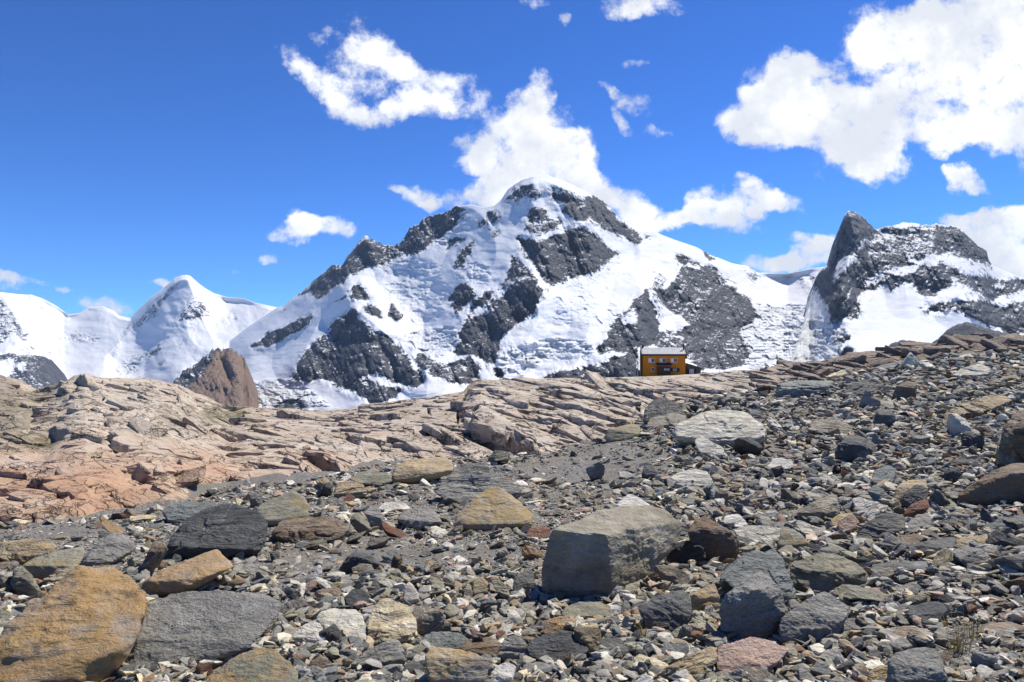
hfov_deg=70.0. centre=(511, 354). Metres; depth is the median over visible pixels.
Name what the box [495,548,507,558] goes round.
stone
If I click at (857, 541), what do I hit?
rock slab
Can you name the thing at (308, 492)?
stone
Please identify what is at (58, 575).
rock slab
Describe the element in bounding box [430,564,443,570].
rock slab
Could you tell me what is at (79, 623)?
boulder
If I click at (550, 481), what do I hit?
rock slab
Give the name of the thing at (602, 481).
stone
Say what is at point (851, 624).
stone
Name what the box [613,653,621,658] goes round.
stone
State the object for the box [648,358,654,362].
window
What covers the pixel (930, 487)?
stone
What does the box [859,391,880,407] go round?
stone
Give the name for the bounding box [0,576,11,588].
stone
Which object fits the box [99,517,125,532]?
stone
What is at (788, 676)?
stone
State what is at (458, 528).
stone
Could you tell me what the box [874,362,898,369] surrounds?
rock slab
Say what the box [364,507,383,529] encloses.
stone
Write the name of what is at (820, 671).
rock slab
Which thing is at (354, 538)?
rock slab
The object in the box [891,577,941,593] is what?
rock slab
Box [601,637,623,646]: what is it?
stone
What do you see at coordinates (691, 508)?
rock slab
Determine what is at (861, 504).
rock
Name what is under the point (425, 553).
stone
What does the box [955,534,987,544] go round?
stone
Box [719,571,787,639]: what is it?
boulder
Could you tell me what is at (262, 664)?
boulder
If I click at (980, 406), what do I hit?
rock slab
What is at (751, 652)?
boulder
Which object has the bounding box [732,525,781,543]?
rock slab
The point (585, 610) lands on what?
boulder
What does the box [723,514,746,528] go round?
stone
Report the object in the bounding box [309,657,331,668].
stone
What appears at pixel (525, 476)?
rock slab
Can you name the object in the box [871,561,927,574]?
rock slab
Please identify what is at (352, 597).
rock slab
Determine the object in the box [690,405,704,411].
stone
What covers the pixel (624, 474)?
rock slab
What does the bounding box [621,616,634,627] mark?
stone
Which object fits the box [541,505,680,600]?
boulder
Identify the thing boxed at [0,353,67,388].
hill
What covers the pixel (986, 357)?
stone
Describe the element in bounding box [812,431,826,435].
stone
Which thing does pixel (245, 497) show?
stone
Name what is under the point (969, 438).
stone
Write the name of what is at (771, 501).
rock slab
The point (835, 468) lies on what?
stone
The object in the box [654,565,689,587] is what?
rock slab
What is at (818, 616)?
boulder
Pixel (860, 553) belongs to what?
stone
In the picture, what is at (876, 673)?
stone
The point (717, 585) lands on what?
stone
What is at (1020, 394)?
stone
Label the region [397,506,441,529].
boulder
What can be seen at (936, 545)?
rock slab
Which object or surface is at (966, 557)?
stone
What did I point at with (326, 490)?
stone
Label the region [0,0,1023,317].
sky
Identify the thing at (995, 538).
stone
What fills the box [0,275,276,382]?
mountain
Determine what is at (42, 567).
boulder
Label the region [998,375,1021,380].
rock slab
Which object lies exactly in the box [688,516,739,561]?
boulder
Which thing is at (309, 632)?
boulder
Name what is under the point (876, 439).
stone
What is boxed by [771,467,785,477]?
stone
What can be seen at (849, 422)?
rock slab
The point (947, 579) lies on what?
stone
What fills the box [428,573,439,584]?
stone
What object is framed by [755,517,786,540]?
stone
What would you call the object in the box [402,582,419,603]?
stone
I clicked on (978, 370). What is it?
boulder
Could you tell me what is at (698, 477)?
boulder
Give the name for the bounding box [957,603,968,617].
stone
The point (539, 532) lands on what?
stone
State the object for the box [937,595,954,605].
stone
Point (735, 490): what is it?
stone
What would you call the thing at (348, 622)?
boulder
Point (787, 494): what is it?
stone
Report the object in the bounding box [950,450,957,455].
stone
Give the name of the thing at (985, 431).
stone
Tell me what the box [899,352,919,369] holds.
stone
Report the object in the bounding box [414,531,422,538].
stone
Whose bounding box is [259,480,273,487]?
stone
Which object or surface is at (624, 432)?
boulder
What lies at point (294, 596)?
stone
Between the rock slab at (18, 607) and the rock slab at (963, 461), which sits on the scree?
the rock slab at (18, 607)
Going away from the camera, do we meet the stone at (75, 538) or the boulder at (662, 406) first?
the stone at (75, 538)
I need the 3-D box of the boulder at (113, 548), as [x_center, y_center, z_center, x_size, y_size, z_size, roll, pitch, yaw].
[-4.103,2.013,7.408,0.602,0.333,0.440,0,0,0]
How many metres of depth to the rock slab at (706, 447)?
15.71 m
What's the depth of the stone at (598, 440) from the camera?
21.89 m
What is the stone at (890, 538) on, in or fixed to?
on the ground at (56, 528)
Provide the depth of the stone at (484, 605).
5.24 m
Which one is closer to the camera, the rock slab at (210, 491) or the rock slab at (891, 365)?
the rock slab at (210, 491)
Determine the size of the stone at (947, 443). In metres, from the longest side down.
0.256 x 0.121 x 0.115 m
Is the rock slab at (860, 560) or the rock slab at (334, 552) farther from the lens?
the rock slab at (334, 552)
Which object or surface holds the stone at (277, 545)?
on the ground at (56, 528)
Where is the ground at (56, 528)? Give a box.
[0,350,1023,676]
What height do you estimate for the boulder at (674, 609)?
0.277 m
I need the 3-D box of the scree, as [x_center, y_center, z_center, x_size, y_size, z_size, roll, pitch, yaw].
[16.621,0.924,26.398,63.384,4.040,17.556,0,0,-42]
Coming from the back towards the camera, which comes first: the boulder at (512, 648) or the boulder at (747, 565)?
the boulder at (747, 565)
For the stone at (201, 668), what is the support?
on the ground at (56, 528)
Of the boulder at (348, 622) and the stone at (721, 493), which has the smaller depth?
the boulder at (348, 622)
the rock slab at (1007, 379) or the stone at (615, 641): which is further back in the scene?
the rock slab at (1007, 379)
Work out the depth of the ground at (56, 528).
11.84 m
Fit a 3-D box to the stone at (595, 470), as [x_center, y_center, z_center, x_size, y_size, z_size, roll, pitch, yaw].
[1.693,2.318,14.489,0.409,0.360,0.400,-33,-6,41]
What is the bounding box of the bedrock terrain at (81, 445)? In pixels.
[0,333,1023,523]
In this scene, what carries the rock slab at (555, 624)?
on the ground at (56, 528)
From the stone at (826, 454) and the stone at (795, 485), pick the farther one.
the stone at (826, 454)
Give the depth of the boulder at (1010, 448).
12.33 m
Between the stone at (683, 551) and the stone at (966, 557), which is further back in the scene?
the stone at (683, 551)
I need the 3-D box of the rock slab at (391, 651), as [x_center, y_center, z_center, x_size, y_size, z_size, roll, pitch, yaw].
[-0.704,1.635,3.882,0.305,0.188,0.224,0,0,0]
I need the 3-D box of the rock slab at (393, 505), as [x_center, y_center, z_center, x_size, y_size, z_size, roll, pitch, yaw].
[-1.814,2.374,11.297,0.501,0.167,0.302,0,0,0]
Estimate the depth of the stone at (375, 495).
12.53 m
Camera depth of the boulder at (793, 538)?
7.13 m
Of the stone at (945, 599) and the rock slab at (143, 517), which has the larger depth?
the rock slab at (143, 517)
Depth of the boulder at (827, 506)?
8.72 m
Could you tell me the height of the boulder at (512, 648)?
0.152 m
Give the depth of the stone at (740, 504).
9.28 m
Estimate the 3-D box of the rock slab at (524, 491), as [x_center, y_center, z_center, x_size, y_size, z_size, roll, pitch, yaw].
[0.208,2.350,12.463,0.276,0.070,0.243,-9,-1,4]
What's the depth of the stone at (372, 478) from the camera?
14.69 m
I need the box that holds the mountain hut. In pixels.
[640,344,702,376]
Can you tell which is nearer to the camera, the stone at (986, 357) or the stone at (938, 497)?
the stone at (938, 497)
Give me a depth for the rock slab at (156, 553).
6.62 m
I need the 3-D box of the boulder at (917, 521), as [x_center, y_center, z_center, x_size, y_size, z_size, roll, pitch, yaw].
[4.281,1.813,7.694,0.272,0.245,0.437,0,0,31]
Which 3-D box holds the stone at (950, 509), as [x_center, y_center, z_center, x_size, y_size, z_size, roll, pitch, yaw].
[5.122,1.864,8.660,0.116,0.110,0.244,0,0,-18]
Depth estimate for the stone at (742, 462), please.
14.01 m
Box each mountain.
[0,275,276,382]
[229,176,823,410]
[791,211,1023,361]
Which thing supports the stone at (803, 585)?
on the ground at (56, 528)
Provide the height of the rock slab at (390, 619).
0.317 m
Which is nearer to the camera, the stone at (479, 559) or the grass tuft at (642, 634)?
the grass tuft at (642, 634)
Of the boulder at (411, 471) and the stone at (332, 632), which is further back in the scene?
the boulder at (411, 471)
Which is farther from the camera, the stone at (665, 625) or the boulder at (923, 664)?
the stone at (665, 625)
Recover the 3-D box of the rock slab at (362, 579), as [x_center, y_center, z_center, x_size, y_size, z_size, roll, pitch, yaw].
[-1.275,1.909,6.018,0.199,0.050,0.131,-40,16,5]
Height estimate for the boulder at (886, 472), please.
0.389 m
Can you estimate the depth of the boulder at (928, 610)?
4.43 m
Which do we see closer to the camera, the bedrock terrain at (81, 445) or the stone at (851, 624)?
the stone at (851, 624)
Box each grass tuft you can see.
[634,618,661,638]
[942,614,975,654]
[954,604,987,639]
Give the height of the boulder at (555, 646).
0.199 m
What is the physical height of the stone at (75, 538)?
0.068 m
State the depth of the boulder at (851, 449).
14.14 m
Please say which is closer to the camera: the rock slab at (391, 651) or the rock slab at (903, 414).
the rock slab at (391, 651)
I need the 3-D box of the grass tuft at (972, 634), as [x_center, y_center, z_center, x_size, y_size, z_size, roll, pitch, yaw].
[2.564,1.487,4.067,0.217,0.197,0.174,0,0,-27]
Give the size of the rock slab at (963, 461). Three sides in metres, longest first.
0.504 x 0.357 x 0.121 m
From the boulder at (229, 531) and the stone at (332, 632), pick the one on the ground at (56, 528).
the boulder at (229, 531)
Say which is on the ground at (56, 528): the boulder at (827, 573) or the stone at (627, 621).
the boulder at (827, 573)
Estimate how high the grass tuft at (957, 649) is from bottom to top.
0.213 m
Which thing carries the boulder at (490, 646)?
on the ground at (56, 528)
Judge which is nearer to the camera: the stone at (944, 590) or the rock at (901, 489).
the stone at (944, 590)
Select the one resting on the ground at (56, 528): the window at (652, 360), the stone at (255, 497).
the stone at (255, 497)
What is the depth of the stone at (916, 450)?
13.91 m
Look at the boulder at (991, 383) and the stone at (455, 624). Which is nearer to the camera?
the stone at (455, 624)
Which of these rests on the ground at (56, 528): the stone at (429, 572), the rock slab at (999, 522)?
the rock slab at (999, 522)
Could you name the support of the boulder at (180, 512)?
on the ground at (56, 528)
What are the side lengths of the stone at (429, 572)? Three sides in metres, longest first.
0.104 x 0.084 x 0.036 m
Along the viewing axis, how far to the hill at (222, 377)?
3492.81 m
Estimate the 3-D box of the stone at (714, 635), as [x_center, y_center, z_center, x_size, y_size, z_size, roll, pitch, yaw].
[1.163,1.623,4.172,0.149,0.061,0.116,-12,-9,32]
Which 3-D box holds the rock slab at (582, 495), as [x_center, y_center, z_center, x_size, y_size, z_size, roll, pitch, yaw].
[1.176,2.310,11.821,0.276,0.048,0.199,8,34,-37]
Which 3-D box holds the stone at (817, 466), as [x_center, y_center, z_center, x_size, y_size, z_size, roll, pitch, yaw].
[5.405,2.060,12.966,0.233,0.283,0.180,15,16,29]
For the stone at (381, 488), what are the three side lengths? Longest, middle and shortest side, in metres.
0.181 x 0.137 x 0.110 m
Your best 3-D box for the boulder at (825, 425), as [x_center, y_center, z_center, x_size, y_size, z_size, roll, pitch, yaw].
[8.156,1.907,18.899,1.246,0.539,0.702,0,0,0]
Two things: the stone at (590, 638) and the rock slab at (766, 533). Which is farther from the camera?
the rock slab at (766, 533)
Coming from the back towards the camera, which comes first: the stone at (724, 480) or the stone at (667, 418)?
the stone at (667, 418)
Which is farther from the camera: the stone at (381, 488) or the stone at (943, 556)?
the stone at (381, 488)
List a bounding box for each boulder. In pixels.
[0,538,57,565]
[0,565,148,681]
[22,547,84,579]
[81,533,135,565]
[126,590,282,665]
[162,501,217,524]
[165,503,267,559]
[204,647,298,681]
[256,491,309,526]
[271,516,349,542]
[292,621,325,644]
[317,608,367,641]
[339,549,381,573]
[391,457,452,483]
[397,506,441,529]
[424,631,468,648]
[425,646,488,681]
[433,462,522,501]
[453,487,532,531]
[458,637,501,656]
[498,636,527,661]
[512,570,534,596]
[527,630,587,665]
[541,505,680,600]
[561,602,610,619]
[604,424,639,441]
[638,590,693,631]
[643,397,686,423]
[670,469,713,486]
[672,410,766,446]
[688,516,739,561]
[717,637,788,673]
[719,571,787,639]
[720,549,796,604]
[774,380,834,397]
[777,528,809,550]
[779,592,850,644]
[788,553,868,592]
[796,494,839,522]
[807,417,853,434]
[834,435,872,462]
[843,380,877,395]
[850,513,907,544]
[870,465,896,485]
[873,409,895,426]
[887,647,947,681]
[891,381,916,400]
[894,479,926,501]
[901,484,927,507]
[905,513,932,533]
[907,601,948,621]
[953,364,990,377]
[958,463,1023,507]
[987,380,996,391]
[995,410,1023,467]
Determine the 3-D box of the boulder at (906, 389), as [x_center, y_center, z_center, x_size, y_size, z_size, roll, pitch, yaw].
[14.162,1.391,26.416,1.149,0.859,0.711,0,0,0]
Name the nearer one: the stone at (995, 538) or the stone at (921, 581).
the stone at (921, 581)
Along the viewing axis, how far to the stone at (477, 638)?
4.13 m
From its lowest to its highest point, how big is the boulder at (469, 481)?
0.782 m
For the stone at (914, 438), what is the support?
on the ground at (56, 528)
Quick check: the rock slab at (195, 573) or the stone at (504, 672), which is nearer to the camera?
the stone at (504, 672)
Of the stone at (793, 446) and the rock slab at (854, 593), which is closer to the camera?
the rock slab at (854, 593)
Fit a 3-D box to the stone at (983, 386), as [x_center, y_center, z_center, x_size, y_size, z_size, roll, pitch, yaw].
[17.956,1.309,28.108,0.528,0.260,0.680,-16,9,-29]
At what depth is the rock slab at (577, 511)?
10.23 m
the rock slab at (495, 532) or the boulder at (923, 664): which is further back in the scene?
the rock slab at (495, 532)
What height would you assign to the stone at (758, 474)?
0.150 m
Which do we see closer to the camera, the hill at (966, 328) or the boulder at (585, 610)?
the boulder at (585, 610)
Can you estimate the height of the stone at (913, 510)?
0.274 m
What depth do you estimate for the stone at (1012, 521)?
7.39 m
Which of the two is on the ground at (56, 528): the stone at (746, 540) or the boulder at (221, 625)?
the boulder at (221, 625)
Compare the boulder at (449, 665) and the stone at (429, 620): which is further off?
the stone at (429, 620)
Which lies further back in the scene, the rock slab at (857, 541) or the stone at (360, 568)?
the rock slab at (857, 541)
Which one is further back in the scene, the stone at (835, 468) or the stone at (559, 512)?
the stone at (835, 468)
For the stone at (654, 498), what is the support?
on the scree
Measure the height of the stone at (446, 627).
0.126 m
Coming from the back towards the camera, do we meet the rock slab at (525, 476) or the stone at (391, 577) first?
the rock slab at (525, 476)
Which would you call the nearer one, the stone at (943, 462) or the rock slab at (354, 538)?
the rock slab at (354, 538)
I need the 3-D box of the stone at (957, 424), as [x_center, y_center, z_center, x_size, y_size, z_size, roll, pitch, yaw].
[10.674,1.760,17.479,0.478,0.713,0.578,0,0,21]
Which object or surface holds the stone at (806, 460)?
on the scree
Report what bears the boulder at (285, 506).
on the ground at (56, 528)
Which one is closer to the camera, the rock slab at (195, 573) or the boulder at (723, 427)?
the rock slab at (195, 573)
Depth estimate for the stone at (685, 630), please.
4.26 m
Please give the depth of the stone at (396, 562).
6.79 m
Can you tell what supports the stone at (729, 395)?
on the scree
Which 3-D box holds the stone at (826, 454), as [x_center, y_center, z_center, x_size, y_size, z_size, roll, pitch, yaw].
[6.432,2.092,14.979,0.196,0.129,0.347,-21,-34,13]
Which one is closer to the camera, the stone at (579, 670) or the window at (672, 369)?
the stone at (579, 670)
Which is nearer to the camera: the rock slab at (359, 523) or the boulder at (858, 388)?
the rock slab at (359, 523)
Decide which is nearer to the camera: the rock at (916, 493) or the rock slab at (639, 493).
the rock at (916, 493)
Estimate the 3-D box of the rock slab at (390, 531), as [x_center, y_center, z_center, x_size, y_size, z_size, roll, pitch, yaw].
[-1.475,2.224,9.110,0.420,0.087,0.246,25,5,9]
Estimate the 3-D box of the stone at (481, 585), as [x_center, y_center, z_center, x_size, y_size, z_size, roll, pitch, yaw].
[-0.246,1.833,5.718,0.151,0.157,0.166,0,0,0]
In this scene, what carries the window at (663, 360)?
in the mountain hut
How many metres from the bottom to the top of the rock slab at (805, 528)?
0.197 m
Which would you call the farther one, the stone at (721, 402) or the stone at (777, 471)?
the stone at (721, 402)
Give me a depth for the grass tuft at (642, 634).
4.26 m
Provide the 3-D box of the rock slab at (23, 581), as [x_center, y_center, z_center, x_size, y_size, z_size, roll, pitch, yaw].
[-3.786,1.816,5.714,0.222,0.285,0.388,0,0,-30]
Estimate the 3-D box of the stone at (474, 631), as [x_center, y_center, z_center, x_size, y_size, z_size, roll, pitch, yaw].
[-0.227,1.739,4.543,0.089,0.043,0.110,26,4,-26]
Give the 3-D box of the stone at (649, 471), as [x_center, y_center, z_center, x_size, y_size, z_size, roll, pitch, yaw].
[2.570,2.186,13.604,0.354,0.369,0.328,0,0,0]
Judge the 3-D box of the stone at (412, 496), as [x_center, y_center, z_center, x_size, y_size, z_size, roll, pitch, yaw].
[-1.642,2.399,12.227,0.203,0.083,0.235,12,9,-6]
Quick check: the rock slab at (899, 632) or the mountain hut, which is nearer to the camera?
the rock slab at (899, 632)
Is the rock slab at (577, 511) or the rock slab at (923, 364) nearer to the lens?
the rock slab at (577, 511)
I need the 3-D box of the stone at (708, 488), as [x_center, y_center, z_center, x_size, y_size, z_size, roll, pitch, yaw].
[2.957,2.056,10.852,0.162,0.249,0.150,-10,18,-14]
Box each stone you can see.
[0,561,19,571]
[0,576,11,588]
[70,536,82,540]
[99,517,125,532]
[111,513,130,518]
[127,552,139,566]
[171,554,180,562]
[196,663,212,676]
[230,564,258,574]
[243,493,248,500]
[248,489,262,507]
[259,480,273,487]
[270,551,279,561]
[273,542,280,550]
[279,598,308,614]
[288,593,298,600]
[306,490,315,494]
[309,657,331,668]
[315,477,333,486]
[316,482,332,497]
[319,623,341,642]
[333,481,366,498]
[342,494,354,502]
[349,471,391,486]
[351,563,372,575]
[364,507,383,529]
[368,536,389,548]
[370,492,379,500]
[377,486,385,490]
[389,575,396,580]
[391,555,401,568]
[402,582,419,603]
[408,493,419,500]
[412,605,444,635]
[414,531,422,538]
[420,550,432,556]
[423,570,433,574]
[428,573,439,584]
[440,619,450,631]
[451,622,459,626]
[453,525,462,534]
[470,627,479,634]
[471,556,485,566]
[472,577,489,596]
[472,635,484,641]
[479,600,501,610]
[487,450,509,461]
[489,662,515,681]
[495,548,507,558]
[521,545,542,558]
[526,526,549,538]
[554,509,564,515]
[570,665,589,677]
[573,626,601,653]
[586,462,604,479]
[592,438,603,442]
[598,479,608,484]
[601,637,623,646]
[609,592,622,600]
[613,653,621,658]
[616,494,649,506]
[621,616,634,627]
[633,654,668,668]
[641,576,650,587]
[642,461,658,479]
[644,660,652,666]
[646,413,685,427]
[648,495,658,500]
[656,621,669,629]
[666,540,706,563]
[675,485,697,495]
[679,624,691,637]
[681,459,699,468]
[688,583,719,610]
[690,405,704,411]
[691,617,713,624]
[705,485,712,498]
[705,632,727,641]
[713,582,720,588]
[715,489,729,504]
[717,399,725,406]
[719,477,728,483]
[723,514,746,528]
[725,392,741,399]
[731,459,746,470]
[731,487,738,492]
[733,437,763,455]
[736,499,751,515]
[737,536,751,547]
[754,471,768,477]
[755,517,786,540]
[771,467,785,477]
[780,488,798,503]
[784,674,793,679]
[787,443,797,448]
[792,482,798,489]
[796,579,809,591]
[804,456,819,461]
[811,462,822,471]
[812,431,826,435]
[821,451,829,458]
[823,456,835,465]
[824,370,846,379]
[830,428,840,436]
[831,513,858,525]
[832,463,840,472]
[837,515,856,532]
[842,398,856,404]
[843,618,864,630]
[857,427,873,433]
[857,548,866,557]
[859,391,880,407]
[862,628,880,640]
[867,665,887,681]
[871,433,884,443]
[883,532,905,548]
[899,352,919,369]
[903,499,929,517]
[908,435,930,443]
[910,444,929,461]
[917,579,930,588]
[927,485,939,490]
[928,443,936,448]
[929,385,939,391]
[929,489,949,506]
[932,548,951,567]
[935,573,955,582]
[936,461,958,466]
[937,507,955,511]
[937,587,948,594]
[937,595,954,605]
[943,441,955,446]
[943,467,962,483]
[946,413,970,436]
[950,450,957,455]
[952,547,990,567]
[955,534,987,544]
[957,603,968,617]
[961,431,984,448]
[970,385,988,390]
[971,650,997,668]
[976,356,991,361]
[978,622,1023,633]
[979,427,993,439]
[985,530,1023,549]
[988,553,1023,572]
[992,583,1008,594]
[993,515,1023,526]
[1003,577,1023,591]
[1013,391,1023,400]
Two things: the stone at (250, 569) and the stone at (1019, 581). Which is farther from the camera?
the stone at (250, 569)
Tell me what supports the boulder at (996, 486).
on the ground at (56, 528)
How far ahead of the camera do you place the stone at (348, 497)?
12.14 m
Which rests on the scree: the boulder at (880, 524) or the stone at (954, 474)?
the stone at (954, 474)
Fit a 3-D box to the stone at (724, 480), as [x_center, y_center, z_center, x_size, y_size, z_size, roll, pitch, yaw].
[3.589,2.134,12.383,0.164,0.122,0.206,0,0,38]
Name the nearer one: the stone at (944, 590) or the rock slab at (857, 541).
the stone at (944, 590)
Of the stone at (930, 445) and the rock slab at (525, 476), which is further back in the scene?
the rock slab at (525, 476)
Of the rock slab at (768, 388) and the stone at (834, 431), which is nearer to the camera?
the stone at (834, 431)
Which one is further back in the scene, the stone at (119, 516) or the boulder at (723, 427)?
the boulder at (723, 427)
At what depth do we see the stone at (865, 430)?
18.23 m
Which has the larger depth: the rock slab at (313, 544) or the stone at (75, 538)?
the stone at (75, 538)
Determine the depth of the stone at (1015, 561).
5.56 m
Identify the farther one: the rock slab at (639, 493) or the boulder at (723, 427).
the boulder at (723, 427)
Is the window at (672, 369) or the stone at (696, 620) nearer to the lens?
the stone at (696, 620)
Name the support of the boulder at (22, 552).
on the ground at (56, 528)
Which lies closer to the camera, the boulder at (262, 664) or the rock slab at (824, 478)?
the boulder at (262, 664)
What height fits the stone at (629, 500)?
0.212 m
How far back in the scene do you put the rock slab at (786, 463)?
13.78 m
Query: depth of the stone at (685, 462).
14.52 m
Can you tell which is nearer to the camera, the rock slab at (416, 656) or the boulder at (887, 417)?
the rock slab at (416, 656)
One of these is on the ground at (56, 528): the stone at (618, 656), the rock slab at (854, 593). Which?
the rock slab at (854, 593)
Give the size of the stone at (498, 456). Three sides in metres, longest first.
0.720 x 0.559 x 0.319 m
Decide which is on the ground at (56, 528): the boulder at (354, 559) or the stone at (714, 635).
the boulder at (354, 559)
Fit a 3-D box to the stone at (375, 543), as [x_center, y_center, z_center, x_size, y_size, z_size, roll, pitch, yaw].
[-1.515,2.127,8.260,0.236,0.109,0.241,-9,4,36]
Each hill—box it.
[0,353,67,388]
[173,348,258,407]
[889,322,1008,346]
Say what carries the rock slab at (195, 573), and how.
on the ground at (56, 528)
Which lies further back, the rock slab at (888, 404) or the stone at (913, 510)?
the rock slab at (888, 404)
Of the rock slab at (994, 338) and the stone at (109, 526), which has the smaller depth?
the stone at (109, 526)
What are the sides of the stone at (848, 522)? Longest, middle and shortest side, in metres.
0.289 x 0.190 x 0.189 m
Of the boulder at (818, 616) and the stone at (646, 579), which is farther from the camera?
the stone at (646, 579)
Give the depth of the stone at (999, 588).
5.00 m
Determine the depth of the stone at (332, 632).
4.17 m
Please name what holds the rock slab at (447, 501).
on the ground at (56, 528)
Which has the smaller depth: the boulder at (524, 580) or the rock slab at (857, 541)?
the boulder at (524, 580)
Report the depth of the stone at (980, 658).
3.49 m
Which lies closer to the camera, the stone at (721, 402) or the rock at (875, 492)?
the rock at (875, 492)
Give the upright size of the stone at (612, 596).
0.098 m
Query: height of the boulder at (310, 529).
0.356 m
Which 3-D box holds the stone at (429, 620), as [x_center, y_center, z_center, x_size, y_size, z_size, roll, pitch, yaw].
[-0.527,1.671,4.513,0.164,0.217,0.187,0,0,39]
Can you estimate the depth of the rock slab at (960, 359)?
37.17 m
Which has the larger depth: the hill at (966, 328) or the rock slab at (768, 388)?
the hill at (966, 328)
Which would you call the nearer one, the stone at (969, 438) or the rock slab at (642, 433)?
the stone at (969, 438)
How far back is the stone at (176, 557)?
7.35 m
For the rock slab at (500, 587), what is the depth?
5.62 m
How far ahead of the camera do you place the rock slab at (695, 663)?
3.58 m
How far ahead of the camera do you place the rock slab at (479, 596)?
5.52 m
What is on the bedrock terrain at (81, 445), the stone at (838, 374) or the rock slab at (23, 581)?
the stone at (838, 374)
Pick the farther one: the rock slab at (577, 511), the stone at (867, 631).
the rock slab at (577, 511)
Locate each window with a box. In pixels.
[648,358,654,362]
[659,358,665,362]
[671,368,678,371]
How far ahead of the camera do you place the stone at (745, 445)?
16.15 m
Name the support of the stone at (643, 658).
on the ground at (56, 528)
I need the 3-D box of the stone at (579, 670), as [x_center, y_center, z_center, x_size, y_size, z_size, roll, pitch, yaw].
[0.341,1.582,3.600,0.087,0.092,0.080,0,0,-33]
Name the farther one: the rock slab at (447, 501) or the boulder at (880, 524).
the rock slab at (447, 501)
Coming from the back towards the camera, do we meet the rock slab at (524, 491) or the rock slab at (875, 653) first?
the rock slab at (524, 491)
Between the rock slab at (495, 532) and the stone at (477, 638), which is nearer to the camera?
the stone at (477, 638)
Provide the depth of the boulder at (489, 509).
9.30 m
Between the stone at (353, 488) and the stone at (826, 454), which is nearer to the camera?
the stone at (353, 488)
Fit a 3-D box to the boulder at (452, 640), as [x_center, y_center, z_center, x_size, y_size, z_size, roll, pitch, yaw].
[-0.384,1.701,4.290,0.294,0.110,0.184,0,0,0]
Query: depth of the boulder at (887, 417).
19.94 m
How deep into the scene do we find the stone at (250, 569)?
6.64 m
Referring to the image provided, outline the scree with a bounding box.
[0,347,1023,681]
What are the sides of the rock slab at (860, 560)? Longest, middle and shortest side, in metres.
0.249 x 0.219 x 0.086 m
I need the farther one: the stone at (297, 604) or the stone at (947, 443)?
the stone at (947, 443)
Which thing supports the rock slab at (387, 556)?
on the ground at (56, 528)
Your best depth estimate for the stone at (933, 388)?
27.65 m
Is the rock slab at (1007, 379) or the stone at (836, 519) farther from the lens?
the rock slab at (1007, 379)
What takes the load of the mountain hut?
on the terrain
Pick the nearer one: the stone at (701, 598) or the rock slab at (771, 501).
the stone at (701, 598)
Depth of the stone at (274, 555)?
7.36 m
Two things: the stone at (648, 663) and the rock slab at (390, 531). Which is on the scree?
the stone at (648, 663)
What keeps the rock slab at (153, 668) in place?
on the ground at (56, 528)
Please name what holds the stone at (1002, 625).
on the ground at (56, 528)
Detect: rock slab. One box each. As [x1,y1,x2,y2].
[10,566,42,597]
[11,605,25,608]
[38,567,73,583]
[130,515,156,520]
[138,666,158,671]
[140,538,167,571]
[141,549,232,595]
[207,489,223,494]
[302,540,326,548]
[328,550,339,553]
[344,589,375,610]
[346,531,365,542]
[350,513,371,535]
[351,639,406,669]
[353,576,365,588]
[366,598,417,645]
[379,501,409,510]
[381,523,406,537]
[381,550,397,563]
[403,652,421,665]
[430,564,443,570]
[438,498,461,504]
[473,594,482,599]
[485,529,501,536]
[491,576,509,599]
[518,475,532,478]
[522,489,531,493]
[539,477,556,485]
[540,616,577,633]
[570,509,586,514]
[577,492,589,497]
[618,471,634,478]
[636,491,644,497]
[639,432,651,434]
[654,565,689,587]
[654,646,717,680]
[682,507,697,512]
[695,436,727,458]
[721,513,727,526]
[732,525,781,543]
[740,666,769,679]
[750,386,770,393]
[756,497,777,505]
[767,458,793,468]
[796,520,819,534]
[808,667,844,678]
[820,475,834,482]
[833,584,887,601]
[843,419,861,424]
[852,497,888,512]
[852,557,872,566]
[853,535,874,544]
[866,650,881,660]
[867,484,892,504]
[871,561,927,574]
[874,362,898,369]
[878,400,900,408]
[878,626,933,640]
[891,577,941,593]
[895,534,923,543]
[899,412,908,415]
[904,537,956,558]
[918,362,934,367]
[938,357,964,363]
[944,395,1011,417]
[951,459,982,465]
[981,514,1023,529]
[991,337,1011,343]
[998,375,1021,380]
[1001,378,1014,381]
[1006,372,1016,375]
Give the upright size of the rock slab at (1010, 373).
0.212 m
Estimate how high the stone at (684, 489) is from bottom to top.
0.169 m
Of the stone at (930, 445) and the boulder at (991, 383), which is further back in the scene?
the boulder at (991, 383)
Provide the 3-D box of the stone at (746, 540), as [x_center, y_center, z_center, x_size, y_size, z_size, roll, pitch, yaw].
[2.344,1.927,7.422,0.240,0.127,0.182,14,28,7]
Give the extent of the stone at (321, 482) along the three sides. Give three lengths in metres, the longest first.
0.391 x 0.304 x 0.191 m
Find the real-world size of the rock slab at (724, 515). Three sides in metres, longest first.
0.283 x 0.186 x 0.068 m
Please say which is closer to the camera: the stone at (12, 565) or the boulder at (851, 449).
the stone at (12, 565)
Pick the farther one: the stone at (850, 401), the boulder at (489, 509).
the stone at (850, 401)
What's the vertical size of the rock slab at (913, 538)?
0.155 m
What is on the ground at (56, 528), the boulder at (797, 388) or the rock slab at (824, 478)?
the boulder at (797, 388)
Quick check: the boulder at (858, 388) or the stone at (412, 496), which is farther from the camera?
the boulder at (858, 388)
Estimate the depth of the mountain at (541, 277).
4157.67 m
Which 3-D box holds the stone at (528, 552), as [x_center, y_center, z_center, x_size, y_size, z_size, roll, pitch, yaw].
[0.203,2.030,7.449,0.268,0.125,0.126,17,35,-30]

